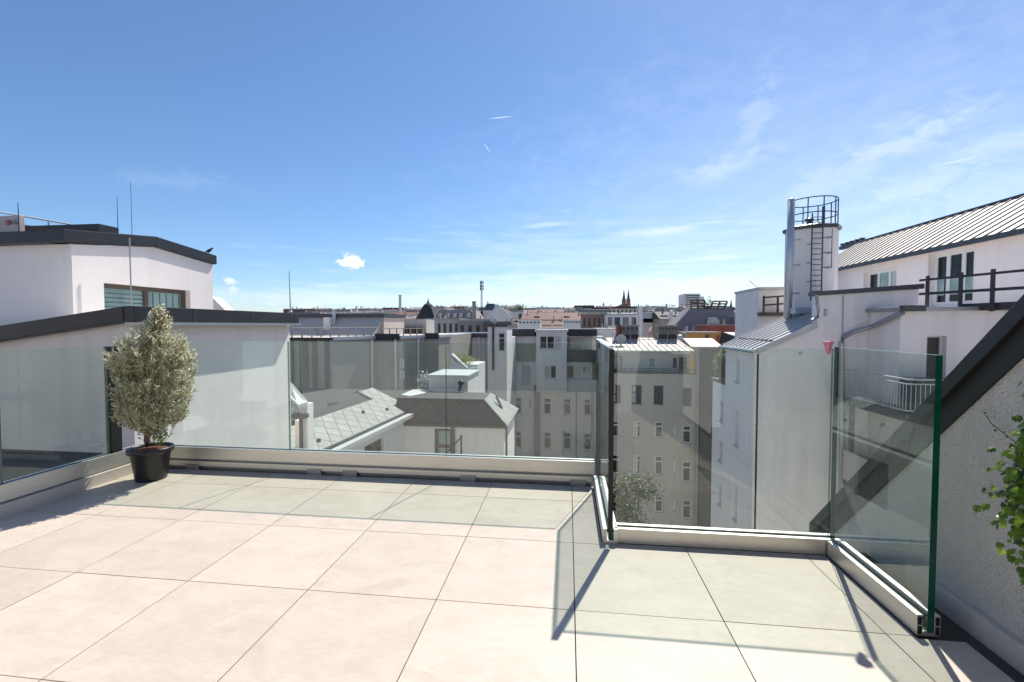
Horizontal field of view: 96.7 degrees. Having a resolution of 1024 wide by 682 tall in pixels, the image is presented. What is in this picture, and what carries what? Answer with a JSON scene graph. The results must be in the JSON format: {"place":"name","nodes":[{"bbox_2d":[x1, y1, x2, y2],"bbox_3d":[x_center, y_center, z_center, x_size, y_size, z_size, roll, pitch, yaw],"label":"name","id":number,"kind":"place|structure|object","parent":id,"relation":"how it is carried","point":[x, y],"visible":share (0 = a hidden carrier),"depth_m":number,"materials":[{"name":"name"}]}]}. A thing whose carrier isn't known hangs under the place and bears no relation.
{"place":"outdoors","nodes":[
{"label":"outdoors","id":0,"kind":"place"},
{"bbox_2d":[0,224,301,481],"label":"white house","id":1,"kind":"structure","parent":0,"point":[63,286],"depth_m":9.27,"materials":[{"name":"paint"}]},
{"bbox_2d":[0,216,24,231],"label":"air conditioner","id":2,"kind":"object","parent":1,"relation":"on","point":[8,223],"visible":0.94,"depth_m":11.09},
{"bbox_2d":[0,211,69,225],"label":"roof railing","id":3,"kind":"object","parent":1,"relation":"on","point":[47,220],"visible":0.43,"depth_m":11.76,"materials":[{"name":"metal"}]},
{"bbox_2d":[129,238,131,305],"bbox_3d":[-8.517,-1.530,10.159,0.026,1.539,0.030,0,2,7],"label":"mast pole","id":4,"kind":"object","parent":1,"relation":"on","point":[130,272],"visible":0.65,"depth_m":10.15,"materials":[{"name":"grey metal"}]},
{"bbox_2d":[104,283,185,308],"bbox_3d":[-8.910,-0.805,11.042,0.110,1.005,2.277,0,2,7],"label":"dormer window","id":5,"kind":"structure","parent":1,"relation":"in","point":[115,295],"depth_m":10.95,"materials":[{"name":"grey glass"}]},
{"bbox_2d":[213,296,232,309],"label":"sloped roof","id":6,"kind":"structure","parent":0,"point":[220,303],"depth_m":18.11,"materials":[{"name":"white paint"}]},
{"bbox_2d":[0,0,1023,312],"label":"sky","id":7,"kind":"structure","parent":0,"point":[368,153],"materials":[{"name":"blue"}]},
{"bbox_2d":[734,287,783,337],"bbox_3d":[12.646,-1.115,22.901,1.636,2.957,3.600,0,2,7],"label":"rooftop box","id":8,"kind":"object","parent":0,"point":[757,307],"visible":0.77,"depth_m":21.87,"materials":[{"name":"white paint"}]},
{"bbox_3d":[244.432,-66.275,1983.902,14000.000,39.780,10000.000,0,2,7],"label":"ground","id":9,"kind":"structure","parent":0,"visible":0},
{"bbox_2d":[289,313,405,335],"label":"skirt roofed house","id":10,"kind":"structure","parent":9,"relation":"on","point":[382,320],"depth_m":34.98,"materials":[{"name":"grey paint"}]},
{"bbox_2d":[291,388,413,451],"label":"slate roofed wing","id":11,"kind":"structure","parent":9,"relation":"on","point":[371,419],"depth_m":18.19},
{"bbox_2d":[290,383,313,448],"bbox_3d":[-6.085,4.989,13.254,0.539,7.512,1.308,-2,3,-42],"label":"lean to","id":12,"kind":"object","parent":11,"relation":"on","point":[304,433],"visible":0.24,"depth_m":12.94,"materials":[{"name":"white paint"}]},
{"bbox_2d":[291,403,308,418],"bbox_3d":[-5.905,1.912,12.610,0.431,0.442,0.354,0,2,7],"label":"flower box","id":13,"kind":"object","parent":12,"relation":"on","point":[295,414],"visible":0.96,"depth_m":12.53,"materials":[{"name":"grey metal"}]},
{"bbox_2d":[364,438,380,450],"bbox_3d":[-5.343,4.531,17.193,0.110,1.500,1.531,0,2,11],"label":"window","id":14,"kind":"structure","parent":11,"relation":"in","point":[375,446],"depth_m":17.47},
{"bbox_2d":[290,333,471,389],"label":"dark rendered house","id":15,"kind":"structure","parent":9,"relation":"on","point":[389,362],"depth_m":30.97,"materials":[{"name":"grey paint"}]},
{"bbox_2d":[291,327,379,337],"bbox_3d":[-11.862,-0.625,31.231,0.100,0.650,6.778,1,2,35],"label":"roof guardrail","id":16,"kind":"object","parent":15,"relation":"on","point":[330,330],"visible":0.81,"depth_m":30.69,"materials":[{"name":"grey metal"}]},
{"bbox_2d":[404,316,434,333],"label":"rooftop block","id":17,"kind":"structure","parent":15,"relation":"on","point":[427,325],"depth_m":41.76,"materials":[{"name":"beige paint"}]},
{"bbox_2d":[416,305,442,318],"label":"mansard house","id":18,"kind":"structure","parent":9,"relation":"on","point":[428,312],"depth_m":124.45,"materials":[{"name":"beige paint"}]},
{"bbox_2d":[424,315,460,332],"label":"stucco house","id":19,"kind":"structure","parent":9,"relation":"on","point":[445,325],"depth_m":82.00,"materials":[{"name":"beige paint"}]},
{"bbox_2d":[396,392,518,455],"bbox_3d":[-2.434,6.968,21.662,5.071,8.976,4.300,0,2,7],"label":"hip roofed annex","id":20,"kind":"object","parent":9,"relation":"on","point":[481,423],"visible":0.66,"depth_m":19.77,"materials":[{"name":"stone"}]},
{"bbox_2d":[401,389,429,395],"bbox_3d":[-4.625,2.527,21.929,0.839,0.156,1.800,0,2,7],"label":"roof hatch","id":21,"kind":"object","parent":20,"relation":"on","point":[414,392],"visible":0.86,"depth_m":21.88,"materials":[{"name":"white metal"}]},
{"bbox_2d":[435,428,451,453],"bbox_3d":[-2.950,4.509,19.829,0.795,1.461,0.114,0,2,7],"label":"door","id":22,"kind":"structure","parent":20,"relation":"in","point":[441,446],"depth_m":19.81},
{"bbox_2d":[427,369,479,391],"bbox_3d":[-3.027,2.506,24.151,2.132,1.723,3.000,0,2,7],"label":"roof penthouse","id":23,"kind":"object","parent":20,"relation":"on","point":[468,377],"visible":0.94,"depth_m":22.81,"materials":[{"name":"white paint"}]},
{"bbox_2d":[435,307,483,318],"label":"terraced house","id":24,"kind":"structure","parent":9,"relation":"on","point":[464,312],"depth_m":121.28,"materials":[{"name":"stone"}]},
{"bbox_2d":[450,353,484,392],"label":"roof terrace wall","id":25,"kind":"structure","parent":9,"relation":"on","point":[455,360],"depth_m":30.05,"materials":[{"name":"grey paint"}]},
{"bbox_2d":[442,350,478,363],"bbox_3d":[-3.597,1.127,30.638,2.883,1.479,2.355,0,2,7],"label":"roof shrub","id":26,"kind":"object","parent":25,"relation":"on","point":[464,360],"visible":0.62,"depth_m":30.48,"materials":[{"name":"green plant"}]},
{"bbox_2d":[457,316,498,331],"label":"backyard house","id":27,"kind":"structure","parent":9,"relation":"on","point":[470,325],"depth_m":79.39,"materials":[{"name":"grey paint"}]},
{"bbox_2d":[453,332,516,455],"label":"grey link house","id":28,"kind":"structure","parent":9,"relation":"on","point":[479,346],"depth_m":44.84,"materials":[{"name":"paint"}]},
{"bbox_2d":[483,301,499,318],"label":"copper dome house","id":29,"kind":"structure","parent":9,"relation":"on","point":[488,309],"depth_m":136.84,"materials":[{"name":"grey paint"}]},
{"bbox_2d":[486,325,512,403],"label":"stair tower","id":30,"kind":"structure","parent":9,"relation":"on","point":[499,370],"depth_m":42.60,"materials":[{"name":"white paint"}]},
{"bbox_2d":[483,317,517,331],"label":"tiled house","id":31,"kind":"structure","parent":9,"relation":"on","point":[511,322],"depth_m":76.03,"materials":[{"name":"stone"}]},
{"bbox_2d":[486,304,517,323],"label":"fire wall house","id":32,"kind":"structure","parent":9,"relation":"on","point":[500,313],"depth_m":101.02,"materials":[{"name":"grey paint"}]},
{"bbox_2d":[518,320,541,327],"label":"chimney","id":33,"kind":"object","parent":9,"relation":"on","point":[529,323],"visible":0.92,"depth_m":63.14,"materials":[{"name":"grey paint"}]},
{"bbox_2d":[525,307,563,312],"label":"tiled row","id":34,"kind":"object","parent":9,"relation":"on","point":[549,311],"visible":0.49,"depth_m":191.97,"materials":[{"name":"tile"}]},
{"bbox_2d":[520,312,580,320],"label":"red roofed row","id":35,"kind":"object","parent":9,"relation":"on","point":[548,316],"visible":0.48,"depth_m":117.00,"materials":[{"name":"tile"}]},
{"bbox_2d":[541,316,563,328],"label":"tiled lean to","id":36,"kind":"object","parent":9,"relation":"on","point":[553,324],"visible":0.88,"depth_m":67.37,"materials":[{"name":"beige paint"}]},
{"bbox_2d":[512,328,607,482],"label":"courtyard house","id":37,"kind":"structure","parent":9,"relation":"on","point":[556,398],"depth_m":49.95,"materials":[{"name":"grey paint"}]},
{"bbox_2d":[521,365,530,385],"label":"window","id":38,"kind":"structure","parent":37,"relation":"in","point":[525,369],"depth_m":50.53,"materials":[{"name":"glass"}]},
{"bbox_2d":[543,398,551,413],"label":"window","id":39,"kind":"structure","parent":37,"relation":"in","point":[546,401],"depth_m":50.35,"materials":[{"name":"glass"}]},
{"bbox_2d":[543,432,551,449],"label":"window","id":40,"kind":"structure","parent":37,"relation":"in","point":[546,435],"depth_m":50.48,"materials":[{"name":"grey paint"}]},
{"bbox_2d":[543,365,556,379],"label":"window","id":41,"kind":"structure","parent":37,"relation":"in","point":[550,371],"depth_m":49.25,"materials":[{"name":"grey paint"}]},
{"bbox_2d":[539,336,561,349],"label":"window","id":42,"kind":"structure","parent":37,"relation":"in","point":[545,342],"depth_m":49.14,"materials":[{"name":"grey paint"}]},
{"bbox_2d":[563,398,571,415],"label":"window","id":43,"kind":"structure","parent":37,"relation":"in","point":[566,401],"depth_m":50.09,"materials":[{"name":"grey paint"}]},
{"bbox_2d":[563,433,571,450],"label":"window","id":44,"kind":"structure","parent":37,"relation":"in","point":[566,436],"depth_m":50.22,"materials":[{"name":"glass"}]},
{"bbox_2d":[567,365,590,379],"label":"window","id":45,"kind":"structure","parent":37,"relation":"in","point":[574,372],"depth_m":49.80,"materials":[{"name":"grey paint"}]},
{"bbox_2d":[583,433,591,450],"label":"window","id":46,"kind":"structure","parent":37,"relation":"in","point":[587,436],"depth_m":49.93,"materials":[{"name":"grey paint"}]},
{"bbox_2d":[584,399,591,414],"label":"window","id":47,"kind":"structure","parent":37,"relation":"in","point":[587,402],"depth_m":49.81,"materials":[{"name":"grey paint"}]},
{"bbox_2d":[563,320,580,335],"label":"chimney","id":48,"kind":"object","parent":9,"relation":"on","point":[568,324],"visible":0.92,"depth_m":62.41,"materials":[{"name":"grey paint"}]},
{"bbox_2d":[580,310,607,328],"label":"brick house","id":49,"kind":"structure","parent":9,"relation":"on","point":[592,320],"depth_m":93.56,"materials":[{"name":"brown brick"}]},
{"bbox_2d":[593,324,615,337],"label":"long white roof","id":50,"kind":"structure","parent":9,"relation":"on","point":[606,331],"depth_m":58.92,"materials":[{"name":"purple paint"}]},
{"bbox_2d":[603,310,637,327],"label":"blue window house","id":51,"kind":"structure","parent":9,"relation":"on","point":[612,320],"depth_m":87.99,"materials":[{"name":"grey paint"}]},
{"bbox_2d":[608,317,635,325],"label":"windows","id":52,"kind":"structure","parent":51,"relation":"in","point":[617,319],"depth_m":87.86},
{"bbox_2d":[608,304,636,312],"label":"town house","id":53,"kind":"structure","parent":9,"relation":"on","point":[628,308],"depth_m":224.62,"materials":[{"name":"white tile"}]},
{"bbox_2d":[593,467,664,523],"bbox_3d":[8.417,14.637,33.600,5.904,10.832,6.417,0,2,7],"label":"courtyard tree","id":54,"kind":"object","parent":9,"relation":"on","point":[639,491],"visible":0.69,"depth_m":33.36,"materials":[{"name":"green plant"}]},
{"bbox_2d":[637,306,642,337],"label":"chimney stack","id":55,"kind":"object","parent":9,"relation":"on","point":[639,322],"visible":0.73,"depth_m":82.33,"materials":[{"name":"grey paint"}]},
{"bbox_2d":[592,334,695,526],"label":"beige courtyard wing","id":56,"kind":"structure","parent":9,"relation":"on","point":[654,417],"depth_m":39.24,"materials":[{"name":"paint"}]},
{"bbox_2d":[613,454,620,474],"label":"window","id":57,"kind":"structure","parent":56,"relation":"in","point":[615,469],"depth_m":39.73,"materials":[{"name":"grey paint"}]},
{"bbox_2d":[614,385,620,403],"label":"window","id":58,"kind":"structure","parent":56,"relation":"in","point":[617,388],"depth_m":39.51,"materials":[{"name":"grey glass"}]},
{"bbox_2d":[614,356,621,370],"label":"window","id":59,"kind":"structure","parent":56,"relation":"in","point":[617,359],"depth_m":40.67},
{"bbox_2d":[616,325,639,337],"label":"chimney","id":60,"kind":"object","parent":56,"relation":"on","point":[627,329],"visible":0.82,"depth_m":46.48,"materials":[{"name":"beige paint"}]},
{"bbox_2d":[631,385,641,404],"bbox_3d":[10.741,4.647,39.239,0.957,1.713,0.310,0,2,7],"label":"window","id":61,"kind":"structure","parent":56,"relation":"in","point":[636,389],"depth_m":39.30,"materials":[{"name":"grey glass"}]},
{"bbox_2d":[633,455,640,475],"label":"window","id":62,"kind":"structure","parent":56,"relation":"in","point":[636,458],"depth_m":39.49,"materials":[{"name":"grey paint"}]},
{"bbox_2d":[633,421,641,438],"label":"window","id":63,"kind":"structure","parent":56,"relation":"in","point":[636,424],"depth_m":39.39,"materials":[{"name":"grey paint"}]},
{"bbox_2d":[654,385,663,405],"bbox_3d":[12.549,4.655,39.017,0.934,1.713,0.310,0,2,7],"label":"window","id":64,"kind":"structure","parent":56,"relation":"in","point":[658,389],"depth_m":39.09,"materials":[{"name":"grey glass"}]},
{"bbox_2d":[654,422,663,438],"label":"window","id":65,"kind":"structure","parent":56,"relation":"in","point":[658,425],"depth_m":39.18,"materials":[{"name":"grey paint"}]},
{"bbox_2d":[654,496,663,513],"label":"window","id":66,"kind":"structure","parent":56,"relation":"in","point":[658,506],"depth_m":39.39,"materials":[{"name":"grey paint"}]},
{"bbox_2d":[655,456,663,476],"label":"window","id":67,"kind":"structure","parent":56,"relation":"in","point":[658,459],"depth_m":39.29,"materials":[{"name":"grey paint"}]},
{"bbox_2d":[655,325,678,337],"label":"chimney","id":68,"kind":"object","parent":56,"relation":"on","point":[666,329],"visible":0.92,"depth_m":46.01,"materials":[{"name":"beige paint"}]},
{"bbox_2d":[679,357,686,371],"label":"window","id":69,"kind":"structure","parent":56,"relation":"in","point":[682,360],"depth_m":39.98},
{"bbox_2d":[682,388,691,406],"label":"window","id":70,"kind":"structure","parent":56,"relation":"in","point":[686,391],"depth_m":38.81,"materials":[{"name":"grey metal"}]},
{"bbox_2d":[681,425,692,444],"bbox_3d":[14.915,7.996,38.841,0.889,1.611,0.310,0,2,7],"label":"window","id":71,"kind":"structure","parent":56,"relation":"in","point":[686,430],"depth_m":38.91,"materials":[{"name":"glass"}]},
{"bbox_2d":[681,462,692,483],"bbox_3d":[14.956,11.217,38.947,0.891,1.843,0.310,0,2,7],"label":"window","id":72,"kind":"structure","parent":56,"relation":"in","point":[686,466],"depth_m":39.02,"materials":[{"name":"grey paint"}]},
{"bbox_2d":[681,500,692,520],"bbox_3d":[14.997,14.493,39.055,0.893,1.703,0.310,0,2,7],"label":"window","id":73,"kind":"structure","parent":56,"relation":"in","point":[686,504],"depth_m":39.13,"materials":[{"name":"glass"}]},
{"bbox_2d":[635,310,652,337],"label":"flat roofed office","id":74,"kind":"structure","parent":9,"relation":"on","point":[647,321],"depth_m":97.12,"materials":[{"name":"grey paint"}]},
{"bbox_2d":[652,307,678,337],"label":"slanted house","id":75,"kind":"structure","parent":9,"relation":"on","point":[660,318],"depth_m":92.22,"materials":[{"name":"stone"}]},
{"bbox_2d":[678,294,703,306],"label":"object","id":76,"kind":"structure","parent":9,"relation":"on","point":[684,299],"depth_m":364.68,"materials":[{"name":"grey paint"}]},
{"bbox_2d":[678,326,720,371],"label":"orange house","id":77,"kind":"structure","parent":9,"relation":"on","point":[693,333],"depth_m":51.91,"materials":[{"name":"beige paint"}]},
{"bbox_2d":[667,308,734,334],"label":"purple roofed house","id":78,"kind":"structure","parent":9,"relation":"on","point":[689,318],"depth_m":62.66,"materials":[{"name":"grey metal"}]},
{"bbox_2d":[683,338,719,526],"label":"building","id":79,"kind":"structure","parent":9,"relation":"on","point":[704,371],"depth_m":37.40,"materials":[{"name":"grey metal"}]},
{"bbox_2d":[699,319,734,378],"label":"terracotta house","id":80,"kind":"structure","parent":9,"relation":"on","point":[723,327],"depth_m":55.36,"materials":[{"name":"orange paint"}]},
{"bbox_2d":[711,377,724,527],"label":"narrow wing","id":81,"kind":"structure","parent":9,"relation":"on","point":[718,425],"depth_m":20.83,"materials":[{"name":"paint"}]},
{"bbox_2d":[713,343,725,380],"bbox_3d":[9.797,0.987,20.418,1.697,2.346,2.113,2,3,40],"label":"roof tree","id":82,"kind":"object","parent":81,"relation":"on","point":[720,364],"visible":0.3,"depth_m":20.45,"materials":[{"name":"green plant"}]},
{"bbox_2d":[719,284,924,531],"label":"white gable house","id":83,"kind":"structure","parent":9,"relation":"on","point":[777,417],"depth_m":16.04,"materials":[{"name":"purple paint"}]},
{"bbox_2d":[784,198,800,318],"bbox_3d":[11.223,-3.278,18.163,0.568,4.781,0.276,0,2,7],"label":"flue pipe","id":84,"kind":"object","parent":83,"relation":"on","point":[790,264],"visible":0.99,"depth_m":18.09,"materials":[{"name":"metal"}]},
{"bbox_2d":[790,307,811,313],"bbox_3d":[11.499,-1.190,17.848,0.940,0.235,0.500,0,2,7],"label":"roof duct","id":85,"kind":"object","parent":83,"relation":"on","point":[800,310],"visible":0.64,"depth_m":17.63,"materials":[{"name":"metal"}]},
{"bbox_2d":[782,195,841,315],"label":"chimney tower","id":86,"kind":"structure","parent":83,"relation":"on","point":[816,249],"depth_m":18.33,"materials":[{"name":"white paint"}]},
{"bbox_2d":[839,305,1007,489],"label":"terrace wing","id":87,"kind":"structure","parent":9,"relation":"on","point":[953,336],"depth_m":14.13,"materials":[{"name":"paint"}]},
{"bbox_2d":[843,449,867,484],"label":"wall","id":88,"kind":"structure","parent":87,"relation":"attached to","point":[853,463],"depth_m":15.17,"materials":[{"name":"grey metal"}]},
{"bbox_2d":[848,406,903,452],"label":"support posts","id":89,"kind":"object","parent":88,"relation":"on","point":[851,430],"visible":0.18,"depth_m":15.34,"materials":[{"name":"grey metal"}]},
{"bbox_2d":[867,411,902,459],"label":"wall","id":90,"kind":"structure","parent":87,"relation":"attached to","point":[881,429],"depth_m":15.09,"materials":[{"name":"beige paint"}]},
{"bbox_2d":[845,369,943,420],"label":"balcony","id":91,"kind":"structure","parent":87,"relation":"attached to","point":[890,410],"depth_m":13.81,"materials":[{"name":"grey metal"}]},
{"bbox_2d":[900,377,944,409],"bbox_3d":[12.263,1.564,13.212,1.400,0.948,0.700,0,2,7],"label":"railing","id":92,"kind":"object","parent":91,"relation":"on","point":[906,398],"visible":0.19,"depth_m":13.12,"materials":[{"name":"grey metal"}]},
{"bbox_2d":[838,193,1023,306],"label":"penthouse","id":93,"kind":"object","parent":87,"relation":"on","point":[986,238],"visible":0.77,"depth_m":20.54,"materials":[{"name":"white paint"}]},
{"bbox_2d":[839,237,864,249],"bbox_3d":[23.917,-6.826,32.000,0.340,0.420,2.600,0,2,7],"label":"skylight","id":94,"kind":"object","parent":93,"relation":"on","point":[846,245],"visible":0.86,"depth_m":32.17,"materials":[{"name":"grey metal"}]},
{"bbox_2d":[868,267,896,287],"bbox_3d":[19.928,-3.161,24.318,0.110,1.301,2.599,0,2,7],"label":"window","id":95,"kind":"structure","parent":93,"relation":"in","point":[887,277],"depth_m":24.49,"materials":[{"name":"glass"}]},
{"bbox_2d":[933,247,973,306],"bbox_3d":[19.373,-2.747,19.824,0.110,2.433,2.379,0,2,7],"label":"terrace door","id":96,"kind":"structure","parent":93,"relation":"in","point":[950,263],"depth_m":20.01,"materials":[{"name":"glass"}]},
{"bbox_2d":[926,336,941,376],"bbox_3d":[13.108,0.810,14.286,0.559,1.953,0.110,0,2,7],"label":"door","id":97,"kind":"structure","parent":87,"relation":"in","point":[934,343],"depth_m":14.26,"materials":[{"name":"glass"}]},
{"bbox_2d":[919,269,1023,310],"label":"railing","id":98,"kind":"object","parent":87,"relation":"on","point":[992,305],"visible":0.77,"depth_m":13.63,"materials":[{"name":"metal"}]},
{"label":"terrace base","id":99,"kind":"structure","parent":0,"visible":0},
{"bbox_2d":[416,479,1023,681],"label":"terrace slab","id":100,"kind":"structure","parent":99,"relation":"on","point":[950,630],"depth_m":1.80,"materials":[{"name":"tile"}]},
{"bbox_2d":[0,346,140,518],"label":"glass railing","id":101,"kind":"object","parent":100,"relation":"on","point":[25,492],"visible":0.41,"depth_m":3.25,"materials":[{"name":"metal"}]},
{"bbox_2d":[152,341,596,486],"bbox_3d":[-1.220,0.640,3.648,3.732,1.268,0.106,0,2,7],"label":"glass railing","id":102,"kind":"object","parent":100,"relation":"on","point":[499,469],"visible":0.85,"depth_m":3.60,"materials":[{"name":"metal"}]},
{"bbox_2d":[0,469,1014,681],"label":"terrace floor","id":103,"kind":"structure","parent":100,"relation":"on","point":[182,575],"depth_m":2.02,"materials":[{"name":"tile"}]},
{"bbox_2d":[125,442,174,482],"bbox_3d":[-2.821,0.952,3.556,0.302,0.252,0.302,0,2,7],"label":"plant pot","id":104,"kind":"object","parent":103,"relation":"on","point":[150,464],"visible":0.92,"depth_m":3.48,"materials":[{"name":"black plastic"}]},
{"bbox_2d":[100,303,200,448],"bbox_3d":[-2.772,0.291,3.535,0.598,1.174,0.639,0,2,7],"label":"olive tree","id":105,"kind":"object","parent":104,"relation":"in","point":[140,389],"visible":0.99,"depth_m":3.43,"materials":[{"name":"green plant"}]},
{"bbox_2d":[144,429,172,448],"bbox_3d":[-2.739,0.752,3.526,0.169,0.156,0.185,0,2,7],"label":"weed","id":106,"kind":"object","parent":104,"relation":"on","point":[154,437],"visible":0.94,"depth_m":3.51,"materials":[{"name":"green plant"}]},
{"bbox_2d":[594,342,617,543],"bbox_3d":[0.596,0.562,2.934,0.080,1.076,0.932,0,2,7],"label":"glass railing","id":107,"kind":"object","parent":100,"relation":"on","point":[604,502],"visible":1,"depth_m":2.51,"materials":[{"name":"glass"}]},
{"bbox_2d":[616,347,840,554],"bbox_3d":[1.145,0.576,2.460,1.153,1.082,0.077,0,2,7],"label":"glass railing","id":108,"kind":"object","parent":100,"relation":"on","point":[737,539],"visible":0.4,"depth_m":2.44,"materials":[{"name":"metal"}]},
{"bbox_2d":[827,347,942,636],"bbox_3d":[1.646,0.586,2.055,0.084,1.089,0.658,0,2,7],"label":"glass railing","id":109,"kind":"object","parent":100,"relation":"on","point":[910,611],"visible":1,"depth_m":1.88,"materials":[{"name":"glass"}]},
{"bbox_2d":[809,294,1023,674],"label":"gable wall","id":110,"kind":"structure","parent":100,"relation":"on","point":[883,508],"depth_m":1.86,"materials":[{"name":"paint"}]},
{"bbox_2d":[973,381,1023,587],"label":"ivy","id":111,"kind":"object","parent":110,"relation":"attached to","point":[1014,492],"visible":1,"depth_m":1.52,"materials":[{"name":"green plant"}]},
{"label":"pale roof","id":112,"kind":"object","parent":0,"visible":0},
{"bbox_2d":[720,332,734,343],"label":"roof gable","id":113,"kind":"structure","parent":112,"relation":"attached to","point":[724,337],"depth_m":50.04,"materials":[{"name":"stone"}]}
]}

